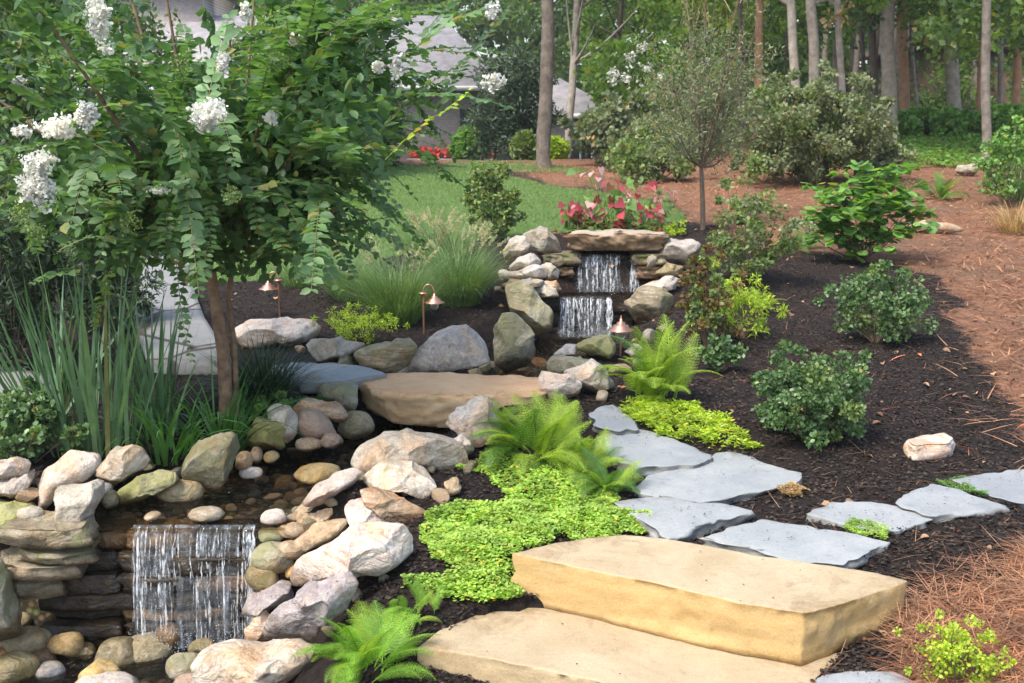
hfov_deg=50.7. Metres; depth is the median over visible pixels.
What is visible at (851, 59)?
tree
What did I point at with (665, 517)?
stepping stone
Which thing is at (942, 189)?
fern
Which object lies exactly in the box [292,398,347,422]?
boulder
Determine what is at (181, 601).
ledge stone
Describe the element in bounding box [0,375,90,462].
shrub
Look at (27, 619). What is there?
cobble
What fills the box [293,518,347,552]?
boulder
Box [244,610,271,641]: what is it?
boulder
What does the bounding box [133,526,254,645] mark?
waterfall
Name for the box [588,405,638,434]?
stepping stone
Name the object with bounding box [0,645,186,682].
pool water
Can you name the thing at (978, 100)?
tree
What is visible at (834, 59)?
tree
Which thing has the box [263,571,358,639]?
boulder
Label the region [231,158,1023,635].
leaf litter
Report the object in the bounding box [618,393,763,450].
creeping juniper
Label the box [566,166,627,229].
caladium
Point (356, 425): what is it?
cobble
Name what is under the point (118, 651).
cobble
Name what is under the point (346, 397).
boulder
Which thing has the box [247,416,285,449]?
boulder
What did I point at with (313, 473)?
cobble
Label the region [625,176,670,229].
caladium
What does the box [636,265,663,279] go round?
ledge stone
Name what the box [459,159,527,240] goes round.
shrub
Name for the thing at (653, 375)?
fern
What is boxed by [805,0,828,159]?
tree
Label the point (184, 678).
cobble
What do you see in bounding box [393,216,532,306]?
fountain grass
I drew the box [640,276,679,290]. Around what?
boulder
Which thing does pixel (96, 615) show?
ledge stone
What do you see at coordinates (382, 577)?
stone
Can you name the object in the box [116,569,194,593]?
ledge stone
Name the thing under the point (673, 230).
shrub
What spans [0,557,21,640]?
boulder
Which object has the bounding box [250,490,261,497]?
pebble
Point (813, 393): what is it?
shrub
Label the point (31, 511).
cobble
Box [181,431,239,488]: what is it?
boulder
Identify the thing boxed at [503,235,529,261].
boulder
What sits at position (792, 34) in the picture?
tree
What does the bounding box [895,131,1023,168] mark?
woodland ground cover
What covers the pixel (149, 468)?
stone
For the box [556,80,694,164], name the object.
bush
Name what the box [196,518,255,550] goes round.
ledge stone
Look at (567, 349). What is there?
boulder
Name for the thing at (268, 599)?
boulder
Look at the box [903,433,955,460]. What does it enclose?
boulder
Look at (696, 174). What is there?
pine straw
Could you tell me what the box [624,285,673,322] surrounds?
boulder
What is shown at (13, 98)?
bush
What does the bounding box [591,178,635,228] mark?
caladium
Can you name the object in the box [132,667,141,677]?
pebble
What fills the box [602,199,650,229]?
caladium
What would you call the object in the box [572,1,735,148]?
hydrangea tree
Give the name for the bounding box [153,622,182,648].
cobble
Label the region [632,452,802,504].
stepping stone
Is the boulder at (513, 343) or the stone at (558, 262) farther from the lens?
the stone at (558, 262)
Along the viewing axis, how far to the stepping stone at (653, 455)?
5.67 m
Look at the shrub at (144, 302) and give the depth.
8.26 m
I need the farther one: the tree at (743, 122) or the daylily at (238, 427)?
the tree at (743, 122)
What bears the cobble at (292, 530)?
on the ledge stone at (252, 533)
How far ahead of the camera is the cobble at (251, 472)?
5.83 m
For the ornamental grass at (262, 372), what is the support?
on the ground at (622, 275)
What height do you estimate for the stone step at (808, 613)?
0.213 m
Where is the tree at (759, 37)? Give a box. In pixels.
[751,0,762,150]
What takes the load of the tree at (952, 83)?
on the ground at (622, 275)
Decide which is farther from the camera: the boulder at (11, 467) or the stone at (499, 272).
the stone at (499, 272)
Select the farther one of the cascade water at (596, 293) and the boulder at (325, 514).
the cascade water at (596, 293)
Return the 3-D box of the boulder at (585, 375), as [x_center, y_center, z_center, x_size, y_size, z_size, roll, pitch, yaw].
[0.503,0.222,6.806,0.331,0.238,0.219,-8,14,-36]
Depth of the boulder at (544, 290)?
9.46 m
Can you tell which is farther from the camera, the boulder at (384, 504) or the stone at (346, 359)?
the stone at (346, 359)
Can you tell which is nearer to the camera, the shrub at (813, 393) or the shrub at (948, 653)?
the shrub at (948, 653)
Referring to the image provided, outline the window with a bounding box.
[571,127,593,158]
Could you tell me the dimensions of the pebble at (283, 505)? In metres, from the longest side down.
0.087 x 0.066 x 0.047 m
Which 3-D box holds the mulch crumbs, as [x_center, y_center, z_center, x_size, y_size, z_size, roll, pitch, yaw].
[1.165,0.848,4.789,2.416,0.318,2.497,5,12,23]
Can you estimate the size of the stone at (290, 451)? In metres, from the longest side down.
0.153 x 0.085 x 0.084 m
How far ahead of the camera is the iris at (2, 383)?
5.98 m
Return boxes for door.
[460,109,484,158]
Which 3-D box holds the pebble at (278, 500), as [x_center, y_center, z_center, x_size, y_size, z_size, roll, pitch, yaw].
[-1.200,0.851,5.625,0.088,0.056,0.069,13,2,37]
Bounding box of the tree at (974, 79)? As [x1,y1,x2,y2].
[970,35,978,111]
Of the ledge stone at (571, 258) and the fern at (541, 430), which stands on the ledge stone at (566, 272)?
the ledge stone at (571, 258)
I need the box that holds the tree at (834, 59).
[832,24,838,95]
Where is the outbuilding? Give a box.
[531,78,600,158]
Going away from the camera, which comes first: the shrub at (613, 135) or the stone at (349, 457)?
the stone at (349, 457)
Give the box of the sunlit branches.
[592,0,848,68]
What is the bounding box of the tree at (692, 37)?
[641,0,743,149]
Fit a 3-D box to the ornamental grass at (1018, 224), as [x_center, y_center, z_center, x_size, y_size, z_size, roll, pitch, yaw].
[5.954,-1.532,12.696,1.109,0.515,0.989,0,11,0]
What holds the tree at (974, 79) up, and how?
on the ground at (622, 275)
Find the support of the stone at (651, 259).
on the ground at (622, 275)
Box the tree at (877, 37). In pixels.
[868,24,879,108]
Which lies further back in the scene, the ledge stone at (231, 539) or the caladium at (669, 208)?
the caladium at (669, 208)
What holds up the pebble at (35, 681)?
on the ground at (622, 275)
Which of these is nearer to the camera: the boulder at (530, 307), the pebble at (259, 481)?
the pebble at (259, 481)
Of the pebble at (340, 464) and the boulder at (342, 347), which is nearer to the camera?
the pebble at (340, 464)
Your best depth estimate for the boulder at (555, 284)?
9.53 m
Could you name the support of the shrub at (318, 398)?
on the ground at (622, 275)
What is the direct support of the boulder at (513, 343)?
on the ground at (622, 275)
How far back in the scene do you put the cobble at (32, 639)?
5.10 m
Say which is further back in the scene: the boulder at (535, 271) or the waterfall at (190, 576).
the boulder at (535, 271)
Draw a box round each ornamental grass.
[179,326,345,410]
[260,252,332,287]
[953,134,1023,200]
[980,195,1023,233]
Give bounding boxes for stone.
[15,487,38,502]
[38,591,137,612]
[39,615,127,640]
[56,610,122,619]
[60,569,122,596]
[84,630,127,652]
[85,550,120,571]
[94,518,137,549]
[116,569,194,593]
[117,548,173,572]
[122,601,225,622]
[124,620,210,637]
[125,518,204,550]
[137,587,230,609]
[143,464,155,472]
[169,545,253,575]
[171,467,181,477]
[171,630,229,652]
[193,573,290,593]
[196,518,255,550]
[211,616,251,638]
[224,603,272,620]
[228,585,295,611]
[245,519,294,550]
[263,493,280,500]
[272,362,317,385]
[274,475,292,488]
[286,447,311,459]
[287,362,386,393]
[293,488,307,494]
[295,345,305,352]
[302,517,315,530]
[321,626,335,636]
[324,497,337,506]
[336,444,351,453]
[338,355,353,364]
[343,439,357,447]
[344,450,354,463]
[352,587,362,602]
[379,574,388,580]
[397,366,407,372]
[424,465,435,473]
[432,488,449,503]
[463,460,477,473]
[468,368,482,374]
[479,361,491,374]
[490,361,498,374]
[494,286,504,292]
[498,269,507,280]
[514,367,527,372]
[530,357,546,367]
[541,294,630,312]
[542,250,581,265]
[546,327,632,344]
[550,255,563,266]
[552,312,633,327]
[556,266,574,277]
[562,228,669,250]
[578,254,632,264]
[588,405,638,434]
[595,429,713,478]
[596,390,607,401]
[608,364,631,373]
[613,496,755,541]
[628,251,668,265]
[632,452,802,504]
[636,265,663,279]
[641,328,654,342]
[643,254,657,268]
[656,324,669,334]
[683,264,696,270]
[698,519,890,569]
[805,501,933,535]
[815,671,915,682]
[895,484,1012,522]
[952,469,1023,508]
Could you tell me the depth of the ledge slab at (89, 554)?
4.99 m
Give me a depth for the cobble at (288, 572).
5.12 m
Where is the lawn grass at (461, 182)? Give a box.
[0,160,687,280]
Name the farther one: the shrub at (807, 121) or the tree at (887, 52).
the tree at (887, 52)
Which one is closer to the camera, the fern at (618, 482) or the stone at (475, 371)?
the fern at (618, 482)
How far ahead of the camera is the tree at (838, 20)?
22.43 m
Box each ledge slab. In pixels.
[0,510,101,549]
[0,546,87,581]
[12,580,68,599]
[16,539,101,565]
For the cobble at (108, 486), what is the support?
on the ground at (622, 275)
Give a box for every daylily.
[67,354,257,466]
[129,337,321,463]
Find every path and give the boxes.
[0,368,55,417]
[134,250,231,374]
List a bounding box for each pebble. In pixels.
[26,679,42,682]
[46,678,62,682]
[120,512,134,517]
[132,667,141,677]
[164,503,179,509]
[180,503,195,511]
[225,504,237,511]
[232,515,243,518]
[246,498,255,503]
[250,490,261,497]
[254,475,268,483]
[255,479,263,484]
[268,504,283,509]
[274,499,288,506]
[279,502,287,508]
[285,491,295,501]
[288,482,297,488]
[290,511,297,521]
[291,496,305,505]
[295,493,307,497]
[335,461,347,466]
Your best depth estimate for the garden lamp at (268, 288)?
8.82 m
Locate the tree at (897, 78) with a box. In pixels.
[895,36,898,110]
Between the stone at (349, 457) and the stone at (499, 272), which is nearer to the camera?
the stone at (349, 457)
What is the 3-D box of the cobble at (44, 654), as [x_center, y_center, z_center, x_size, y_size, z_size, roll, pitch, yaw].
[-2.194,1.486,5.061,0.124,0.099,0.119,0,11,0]
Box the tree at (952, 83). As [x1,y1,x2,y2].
[943,39,961,110]
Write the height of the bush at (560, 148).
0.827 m
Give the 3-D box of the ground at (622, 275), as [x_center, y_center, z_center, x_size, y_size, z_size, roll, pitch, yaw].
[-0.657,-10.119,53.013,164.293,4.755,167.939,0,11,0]
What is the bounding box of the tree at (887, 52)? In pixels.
[879,0,897,138]
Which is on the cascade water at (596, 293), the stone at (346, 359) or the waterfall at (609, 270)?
the waterfall at (609, 270)
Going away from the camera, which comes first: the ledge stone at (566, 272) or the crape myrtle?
the crape myrtle
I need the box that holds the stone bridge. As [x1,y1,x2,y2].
[359,372,547,427]
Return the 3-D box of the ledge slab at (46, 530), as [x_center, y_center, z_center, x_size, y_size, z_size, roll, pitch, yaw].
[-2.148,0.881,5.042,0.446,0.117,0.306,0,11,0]
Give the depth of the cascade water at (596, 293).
9.82 m
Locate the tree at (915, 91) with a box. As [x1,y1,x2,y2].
[909,0,919,106]
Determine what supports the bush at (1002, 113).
on the ground at (622, 275)
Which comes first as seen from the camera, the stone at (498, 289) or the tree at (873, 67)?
the stone at (498, 289)
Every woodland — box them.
[2,0,996,158]
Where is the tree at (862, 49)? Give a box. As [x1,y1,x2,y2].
[857,2,867,108]
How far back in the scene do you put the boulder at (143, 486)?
5.45 m
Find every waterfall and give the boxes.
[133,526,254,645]
[563,297,612,332]
[580,254,637,291]
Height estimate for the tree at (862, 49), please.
11.514 m
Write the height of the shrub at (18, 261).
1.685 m
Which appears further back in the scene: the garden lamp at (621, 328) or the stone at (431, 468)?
the garden lamp at (621, 328)
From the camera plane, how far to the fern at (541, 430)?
5.58 m
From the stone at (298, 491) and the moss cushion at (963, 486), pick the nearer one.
the moss cushion at (963, 486)
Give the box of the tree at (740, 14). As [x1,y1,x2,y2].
[734,0,742,146]
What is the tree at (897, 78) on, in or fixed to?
on the ground at (622, 275)
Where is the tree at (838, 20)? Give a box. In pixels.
[820,0,853,94]
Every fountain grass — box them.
[298,233,399,301]
[311,234,468,326]
[386,206,493,261]
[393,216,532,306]
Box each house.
[60,0,496,159]
[860,14,1023,109]
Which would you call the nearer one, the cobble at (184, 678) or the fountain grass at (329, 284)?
the cobble at (184, 678)
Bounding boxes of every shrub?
[0,123,95,379]
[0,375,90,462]
[49,215,167,329]
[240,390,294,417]
[276,395,325,405]
[309,301,409,344]
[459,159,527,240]
[591,125,643,172]
[600,122,714,182]
[653,219,686,236]
[675,243,749,349]
[686,255,788,339]
[694,332,748,372]
[706,176,816,284]
[722,58,899,185]
[749,339,872,450]
[812,259,939,343]
[843,125,917,178]
[892,609,1016,682]
[972,115,1023,205]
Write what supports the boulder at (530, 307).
on the ground at (622, 275)
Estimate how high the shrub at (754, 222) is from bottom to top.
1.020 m
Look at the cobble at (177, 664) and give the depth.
4.90 m
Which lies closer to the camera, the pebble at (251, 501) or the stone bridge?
the pebble at (251, 501)
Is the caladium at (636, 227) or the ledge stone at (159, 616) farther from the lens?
the caladium at (636, 227)
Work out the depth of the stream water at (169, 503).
5.64 m
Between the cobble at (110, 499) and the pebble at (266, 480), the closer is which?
the cobble at (110, 499)
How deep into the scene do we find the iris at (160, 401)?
6.18 m
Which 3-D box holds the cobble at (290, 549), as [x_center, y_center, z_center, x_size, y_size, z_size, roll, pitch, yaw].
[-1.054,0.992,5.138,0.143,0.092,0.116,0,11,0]
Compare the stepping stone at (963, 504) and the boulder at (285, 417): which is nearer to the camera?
the stepping stone at (963, 504)
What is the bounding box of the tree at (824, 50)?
[821,21,828,81]
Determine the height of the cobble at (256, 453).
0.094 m
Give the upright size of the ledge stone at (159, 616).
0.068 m
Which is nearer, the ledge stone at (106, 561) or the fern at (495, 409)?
the ledge stone at (106, 561)
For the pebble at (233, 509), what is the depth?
5.59 m
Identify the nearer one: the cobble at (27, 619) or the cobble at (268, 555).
the cobble at (268, 555)
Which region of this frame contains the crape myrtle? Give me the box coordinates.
[0,0,515,420]
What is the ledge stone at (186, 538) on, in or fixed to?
on the ground at (622, 275)
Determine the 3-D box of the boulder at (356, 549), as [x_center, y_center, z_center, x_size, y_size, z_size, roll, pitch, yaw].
[-0.673,0.907,4.608,0.456,0.288,0.342,7,13,34]
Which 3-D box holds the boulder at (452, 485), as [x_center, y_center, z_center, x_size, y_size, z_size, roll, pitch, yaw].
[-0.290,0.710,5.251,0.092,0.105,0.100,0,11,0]
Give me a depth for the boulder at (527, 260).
9.54 m
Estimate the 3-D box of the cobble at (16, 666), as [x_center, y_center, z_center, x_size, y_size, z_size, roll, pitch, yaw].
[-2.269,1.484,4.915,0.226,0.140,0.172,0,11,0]
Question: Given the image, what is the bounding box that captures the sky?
[33,0,866,145]
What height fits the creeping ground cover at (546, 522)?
0.356 m
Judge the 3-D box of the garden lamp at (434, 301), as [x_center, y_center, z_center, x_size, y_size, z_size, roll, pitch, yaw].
[-0.615,-0.202,8.303,0.199,0.487,0.156,0,11,0]
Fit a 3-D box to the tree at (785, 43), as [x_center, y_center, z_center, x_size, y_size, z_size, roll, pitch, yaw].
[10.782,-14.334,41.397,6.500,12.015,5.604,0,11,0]
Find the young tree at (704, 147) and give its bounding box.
[627,0,791,229]
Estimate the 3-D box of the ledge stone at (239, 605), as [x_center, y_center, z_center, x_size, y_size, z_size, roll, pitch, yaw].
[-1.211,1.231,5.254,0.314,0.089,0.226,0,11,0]
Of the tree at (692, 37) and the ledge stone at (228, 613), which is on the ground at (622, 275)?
the tree at (692, 37)
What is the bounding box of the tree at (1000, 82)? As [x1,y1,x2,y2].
[997,5,1003,103]
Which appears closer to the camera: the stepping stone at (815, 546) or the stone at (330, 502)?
the stepping stone at (815, 546)
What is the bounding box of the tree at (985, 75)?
[981,0,991,168]
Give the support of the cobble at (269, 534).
on the cobble at (268, 555)
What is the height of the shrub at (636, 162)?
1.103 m
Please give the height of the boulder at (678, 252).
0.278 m
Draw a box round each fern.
[291,599,439,682]
[382,577,443,627]
[470,389,597,473]
[475,394,523,423]
[526,427,638,486]
[562,446,647,496]
[592,314,721,398]
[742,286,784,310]
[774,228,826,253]
[916,170,968,199]
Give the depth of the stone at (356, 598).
4.57 m
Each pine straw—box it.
[451,145,1023,471]
[631,245,1023,682]
[862,528,1023,682]
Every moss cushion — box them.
[777,481,809,496]
[843,517,890,539]
[936,475,988,496]
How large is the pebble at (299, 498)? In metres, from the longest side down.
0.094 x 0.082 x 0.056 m
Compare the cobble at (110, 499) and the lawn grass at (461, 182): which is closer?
the cobble at (110, 499)
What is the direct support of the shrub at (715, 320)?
on the ground at (622, 275)
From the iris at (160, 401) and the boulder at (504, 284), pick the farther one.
the boulder at (504, 284)
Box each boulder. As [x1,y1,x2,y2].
[0,457,30,478]
[0,469,34,498]
[0,499,36,524]
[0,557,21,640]
[37,450,100,509]
[53,479,104,521]
[94,444,150,482]
[117,469,178,503]
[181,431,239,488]
[190,638,314,682]
[235,317,320,348]
[242,579,293,616]
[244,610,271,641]
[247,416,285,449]
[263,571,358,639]
[267,403,297,443]
[289,374,321,393]
[290,521,412,585]
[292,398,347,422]
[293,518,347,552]
[295,504,332,524]
[297,408,335,439]
[302,468,361,506]
[306,335,364,361]
[317,381,357,411]
[344,498,400,524]
[351,428,468,473]
[354,338,416,373]
[360,486,426,521]
[363,460,436,498]
[407,324,489,372]
[444,477,461,495]
[446,395,501,447]
[453,434,474,454]
[493,312,535,372]
[500,264,547,280]
[501,279,518,289]
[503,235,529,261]
[505,280,553,335]
[509,253,540,270]
[519,277,543,287]
[522,226,561,256]
[535,284,558,297]
[538,371,581,399]
[541,262,558,280]
[544,280,561,291]
[546,355,608,373]
[553,344,576,355]
[564,358,614,393]
[576,334,615,359]
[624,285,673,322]
[624,343,642,357]
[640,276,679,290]
[656,263,682,277]
[659,238,700,265]
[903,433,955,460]
[906,220,963,233]
[955,163,978,174]
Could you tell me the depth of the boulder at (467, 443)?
5.65 m
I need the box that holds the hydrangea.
[799,160,939,262]
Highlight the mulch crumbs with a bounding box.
[562,407,1021,682]
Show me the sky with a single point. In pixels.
(496, 45)
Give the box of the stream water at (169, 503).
[94,338,587,530]
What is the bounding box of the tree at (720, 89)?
[713,1,774,130]
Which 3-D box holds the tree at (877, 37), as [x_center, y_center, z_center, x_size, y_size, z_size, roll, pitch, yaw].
[12.960,-13.748,37.232,0.721,12.024,0.327,0,11,0]
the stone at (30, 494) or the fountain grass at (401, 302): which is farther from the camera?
the fountain grass at (401, 302)
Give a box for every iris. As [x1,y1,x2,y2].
[0,231,192,463]
[0,269,147,424]
[79,274,204,430]
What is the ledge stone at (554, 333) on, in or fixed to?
on the ground at (622, 275)
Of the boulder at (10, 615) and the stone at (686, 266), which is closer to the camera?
the boulder at (10, 615)
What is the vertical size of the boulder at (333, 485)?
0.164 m
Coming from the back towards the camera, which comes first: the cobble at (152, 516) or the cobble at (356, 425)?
the cobble at (356, 425)
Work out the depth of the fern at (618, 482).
5.23 m
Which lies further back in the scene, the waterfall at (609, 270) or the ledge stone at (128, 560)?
the waterfall at (609, 270)
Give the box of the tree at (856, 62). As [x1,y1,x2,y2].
[851,16,862,93]
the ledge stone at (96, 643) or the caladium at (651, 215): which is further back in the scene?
the caladium at (651, 215)
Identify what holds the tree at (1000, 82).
on the ground at (622, 275)
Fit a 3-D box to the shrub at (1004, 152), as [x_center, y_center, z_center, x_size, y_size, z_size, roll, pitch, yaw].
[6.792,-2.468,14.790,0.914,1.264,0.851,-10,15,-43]
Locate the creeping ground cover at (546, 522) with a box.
[400,450,651,602]
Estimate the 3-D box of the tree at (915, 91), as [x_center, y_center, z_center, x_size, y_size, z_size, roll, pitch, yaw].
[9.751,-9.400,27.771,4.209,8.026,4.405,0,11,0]
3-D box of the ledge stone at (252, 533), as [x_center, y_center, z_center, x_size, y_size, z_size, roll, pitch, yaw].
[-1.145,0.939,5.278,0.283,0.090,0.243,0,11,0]
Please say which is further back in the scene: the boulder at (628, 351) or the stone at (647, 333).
the stone at (647, 333)
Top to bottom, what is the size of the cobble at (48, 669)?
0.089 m
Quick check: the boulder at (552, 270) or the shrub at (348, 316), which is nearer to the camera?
the shrub at (348, 316)
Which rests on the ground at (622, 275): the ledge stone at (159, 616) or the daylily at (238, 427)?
the daylily at (238, 427)
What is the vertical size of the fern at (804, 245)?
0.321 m
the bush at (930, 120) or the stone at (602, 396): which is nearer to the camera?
the stone at (602, 396)
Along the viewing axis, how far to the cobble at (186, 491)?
5.52 m
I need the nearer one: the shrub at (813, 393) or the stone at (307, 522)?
the stone at (307, 522)
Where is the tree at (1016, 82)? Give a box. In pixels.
[1011,15,1021,104]
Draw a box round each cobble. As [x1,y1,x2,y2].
[0,650,40,682]
[2,625,52,652]
[17,505,44,517]
[21,612,32,626]
[34,648,56,663]
[35,660,65,681]
[47,631,83,656]
[65,642,95,659]
[75,671,138,682]
[78,658,120,679]
[94,636,136,671]
[101,490,118,509]
[104,480,117,486]
[105,482,112,492]
[131,632,172,665]
[144,511,160,520]
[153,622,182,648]
[156,479,204,504]
[165,652,197,680]
[173,673,191,682]
[188,506,224,521]
[188,638,212,653]
[235,451,252,470]
[239,466,262,478]
[244,564,278,591]
[250,447,262,463]
[250,541,293,573]
[258,527,282,542]
[260,508,286,525]
[263,451,279,463]
[278,522,304,538]
[279,540,303,559]
[285,563,294,578]
[294,462,340,483]
[295,437,321,451]
[320,433,342,448]
[337,410,374,439]
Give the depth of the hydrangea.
10.80 m
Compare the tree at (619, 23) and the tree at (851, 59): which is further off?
the tree at (851, 59)
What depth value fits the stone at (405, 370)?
7.34 m
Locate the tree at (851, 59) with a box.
[848,3,856,92]
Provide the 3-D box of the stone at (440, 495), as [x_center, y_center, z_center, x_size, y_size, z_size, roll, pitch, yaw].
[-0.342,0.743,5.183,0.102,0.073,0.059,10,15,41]
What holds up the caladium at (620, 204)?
on the ground at (622, 275)
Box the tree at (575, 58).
[565,0,641,158]
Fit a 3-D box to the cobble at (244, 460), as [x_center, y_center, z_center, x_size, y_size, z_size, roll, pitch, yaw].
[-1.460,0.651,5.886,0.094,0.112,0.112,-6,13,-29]
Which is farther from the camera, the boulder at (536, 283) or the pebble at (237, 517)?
the boulder at (536, 283)
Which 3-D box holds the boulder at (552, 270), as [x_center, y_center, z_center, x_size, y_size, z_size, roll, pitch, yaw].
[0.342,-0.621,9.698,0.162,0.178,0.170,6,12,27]
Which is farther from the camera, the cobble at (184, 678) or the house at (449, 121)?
the house at (449, 121)
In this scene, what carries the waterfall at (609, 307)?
on the stream water at (169, 503)
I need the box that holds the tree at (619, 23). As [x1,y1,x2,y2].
[571,0,632,91]
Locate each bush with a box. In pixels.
[0,0,198,180]
[204,0,424,175]
[354,34,412,166]
[447,124,491,159]
[460,32,569,159]
[507,128,535,159]
[550,135,572,159]
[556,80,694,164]
[869,104,977,136]
[968,101,1023,137]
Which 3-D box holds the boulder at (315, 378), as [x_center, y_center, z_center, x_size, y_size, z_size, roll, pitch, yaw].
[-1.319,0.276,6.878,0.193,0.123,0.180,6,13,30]
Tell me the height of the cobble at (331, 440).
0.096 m
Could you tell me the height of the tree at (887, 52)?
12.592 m
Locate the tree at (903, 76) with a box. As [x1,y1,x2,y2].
[897,0,910,109]
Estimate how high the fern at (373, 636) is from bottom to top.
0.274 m
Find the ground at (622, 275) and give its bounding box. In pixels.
[0,117,1023,682]
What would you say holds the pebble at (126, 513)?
on the ground at (622, 275)
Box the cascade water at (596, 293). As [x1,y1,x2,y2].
[546,292,632,297]
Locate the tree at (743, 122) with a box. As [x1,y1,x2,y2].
[739,2,749,137]
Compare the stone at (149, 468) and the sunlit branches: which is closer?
the stone at (149, 468)
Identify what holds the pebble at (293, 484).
on the ground at (622, 275)
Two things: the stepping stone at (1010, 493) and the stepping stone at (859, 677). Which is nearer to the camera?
the stepping stone at (859, 677)
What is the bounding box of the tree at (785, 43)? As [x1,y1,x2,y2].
[783,17,787,83]
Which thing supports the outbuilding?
on the ground at (622, 275)
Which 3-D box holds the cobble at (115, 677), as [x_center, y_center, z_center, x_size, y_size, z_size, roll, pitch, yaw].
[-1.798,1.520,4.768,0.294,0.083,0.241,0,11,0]
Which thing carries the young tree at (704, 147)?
on the ground at (622, 275)
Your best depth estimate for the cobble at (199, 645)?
5.09 m
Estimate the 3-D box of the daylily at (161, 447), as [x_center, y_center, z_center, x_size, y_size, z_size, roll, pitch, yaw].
[-1.896,0.391,5.910,1.201,0.541,0.988,10,15,43]
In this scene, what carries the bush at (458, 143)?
on the ground at (622, 275)
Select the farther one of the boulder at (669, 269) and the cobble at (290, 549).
the boulder at (669, 269)
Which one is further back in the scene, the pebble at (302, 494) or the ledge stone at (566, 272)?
the ledge stone at (566, 272)
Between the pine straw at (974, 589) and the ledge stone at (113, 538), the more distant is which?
the ledge stone at (113, 538)
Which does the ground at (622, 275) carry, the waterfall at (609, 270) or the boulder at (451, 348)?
the boulder at (451, 348)
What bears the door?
in the house at (449, 121)
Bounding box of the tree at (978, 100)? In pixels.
[959,29,980,109]
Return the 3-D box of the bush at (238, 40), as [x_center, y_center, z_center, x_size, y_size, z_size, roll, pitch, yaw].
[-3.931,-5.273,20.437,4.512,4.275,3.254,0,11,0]
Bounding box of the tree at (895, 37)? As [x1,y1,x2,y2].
[894,5,896,60]
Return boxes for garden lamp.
[259,271,282,317]
[419,284,444,334]
[608,316,633,355]
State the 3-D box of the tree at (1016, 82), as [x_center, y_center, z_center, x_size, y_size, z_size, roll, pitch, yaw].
[11.036,-10.531,24.987,6.254,11.671,6.116,0,11,0]
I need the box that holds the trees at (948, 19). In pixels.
[391,0,1023,112]
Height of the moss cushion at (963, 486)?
0.032 m
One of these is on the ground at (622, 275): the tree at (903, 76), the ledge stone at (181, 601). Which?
the tree at (903, 76)
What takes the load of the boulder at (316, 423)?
on the ground at (622, 275)
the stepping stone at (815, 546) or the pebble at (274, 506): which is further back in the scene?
the pebble at (274, 506)
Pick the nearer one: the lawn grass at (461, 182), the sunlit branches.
the lawn grass at (461, 182)
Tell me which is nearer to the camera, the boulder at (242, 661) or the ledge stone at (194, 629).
the boulder at (242, 661)
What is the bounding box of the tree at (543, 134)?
[536,0,553,167]
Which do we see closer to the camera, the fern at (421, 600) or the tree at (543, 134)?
the fern at (421, 600)
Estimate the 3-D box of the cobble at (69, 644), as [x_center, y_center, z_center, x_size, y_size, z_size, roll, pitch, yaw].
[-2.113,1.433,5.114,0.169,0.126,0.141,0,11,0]
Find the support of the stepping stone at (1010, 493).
on the ground at (622, 275)
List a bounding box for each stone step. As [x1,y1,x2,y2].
[417,608,838,682]
[510,535,906,665]
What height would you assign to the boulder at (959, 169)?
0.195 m
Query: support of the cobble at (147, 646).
in the pool water at (93, 661)
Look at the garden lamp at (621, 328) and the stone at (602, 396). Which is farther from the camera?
the garden lamp at (621, 328)
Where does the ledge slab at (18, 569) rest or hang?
on the ledge slab at (35, 590)
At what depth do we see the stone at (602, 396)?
6.64 m
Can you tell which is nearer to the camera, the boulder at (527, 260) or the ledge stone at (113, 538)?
the ledge stone at (113, 538)
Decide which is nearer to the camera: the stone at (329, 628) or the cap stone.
the stone at (329, 628)
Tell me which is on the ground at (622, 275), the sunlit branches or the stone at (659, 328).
the stone at (659, 328)
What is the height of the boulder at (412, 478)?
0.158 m
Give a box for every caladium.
[552,201,585,234]
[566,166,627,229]
[569,196,607,233]
[586,197,624,230]
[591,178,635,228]
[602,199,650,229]
[620,193,643,229]
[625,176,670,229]
[632,202,666,231]
[641,190,680,230]
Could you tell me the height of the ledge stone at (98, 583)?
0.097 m
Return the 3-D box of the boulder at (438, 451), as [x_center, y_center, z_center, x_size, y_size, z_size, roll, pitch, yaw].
[-0.526,0.582,5.580,0.610,0.255,0.326,0,11,0]
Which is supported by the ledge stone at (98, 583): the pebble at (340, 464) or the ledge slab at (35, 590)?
the ledge slab at (35, 590)
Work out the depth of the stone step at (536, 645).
4.03 m
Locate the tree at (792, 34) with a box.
[779,0,807,155]
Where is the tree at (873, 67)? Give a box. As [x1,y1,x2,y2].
[857,0,879,123]
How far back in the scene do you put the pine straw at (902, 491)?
5.24 m
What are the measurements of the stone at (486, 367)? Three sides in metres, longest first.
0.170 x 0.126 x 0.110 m
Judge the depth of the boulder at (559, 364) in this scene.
7.18 m
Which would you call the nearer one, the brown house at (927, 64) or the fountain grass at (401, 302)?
the fountain grass at (401, 302)

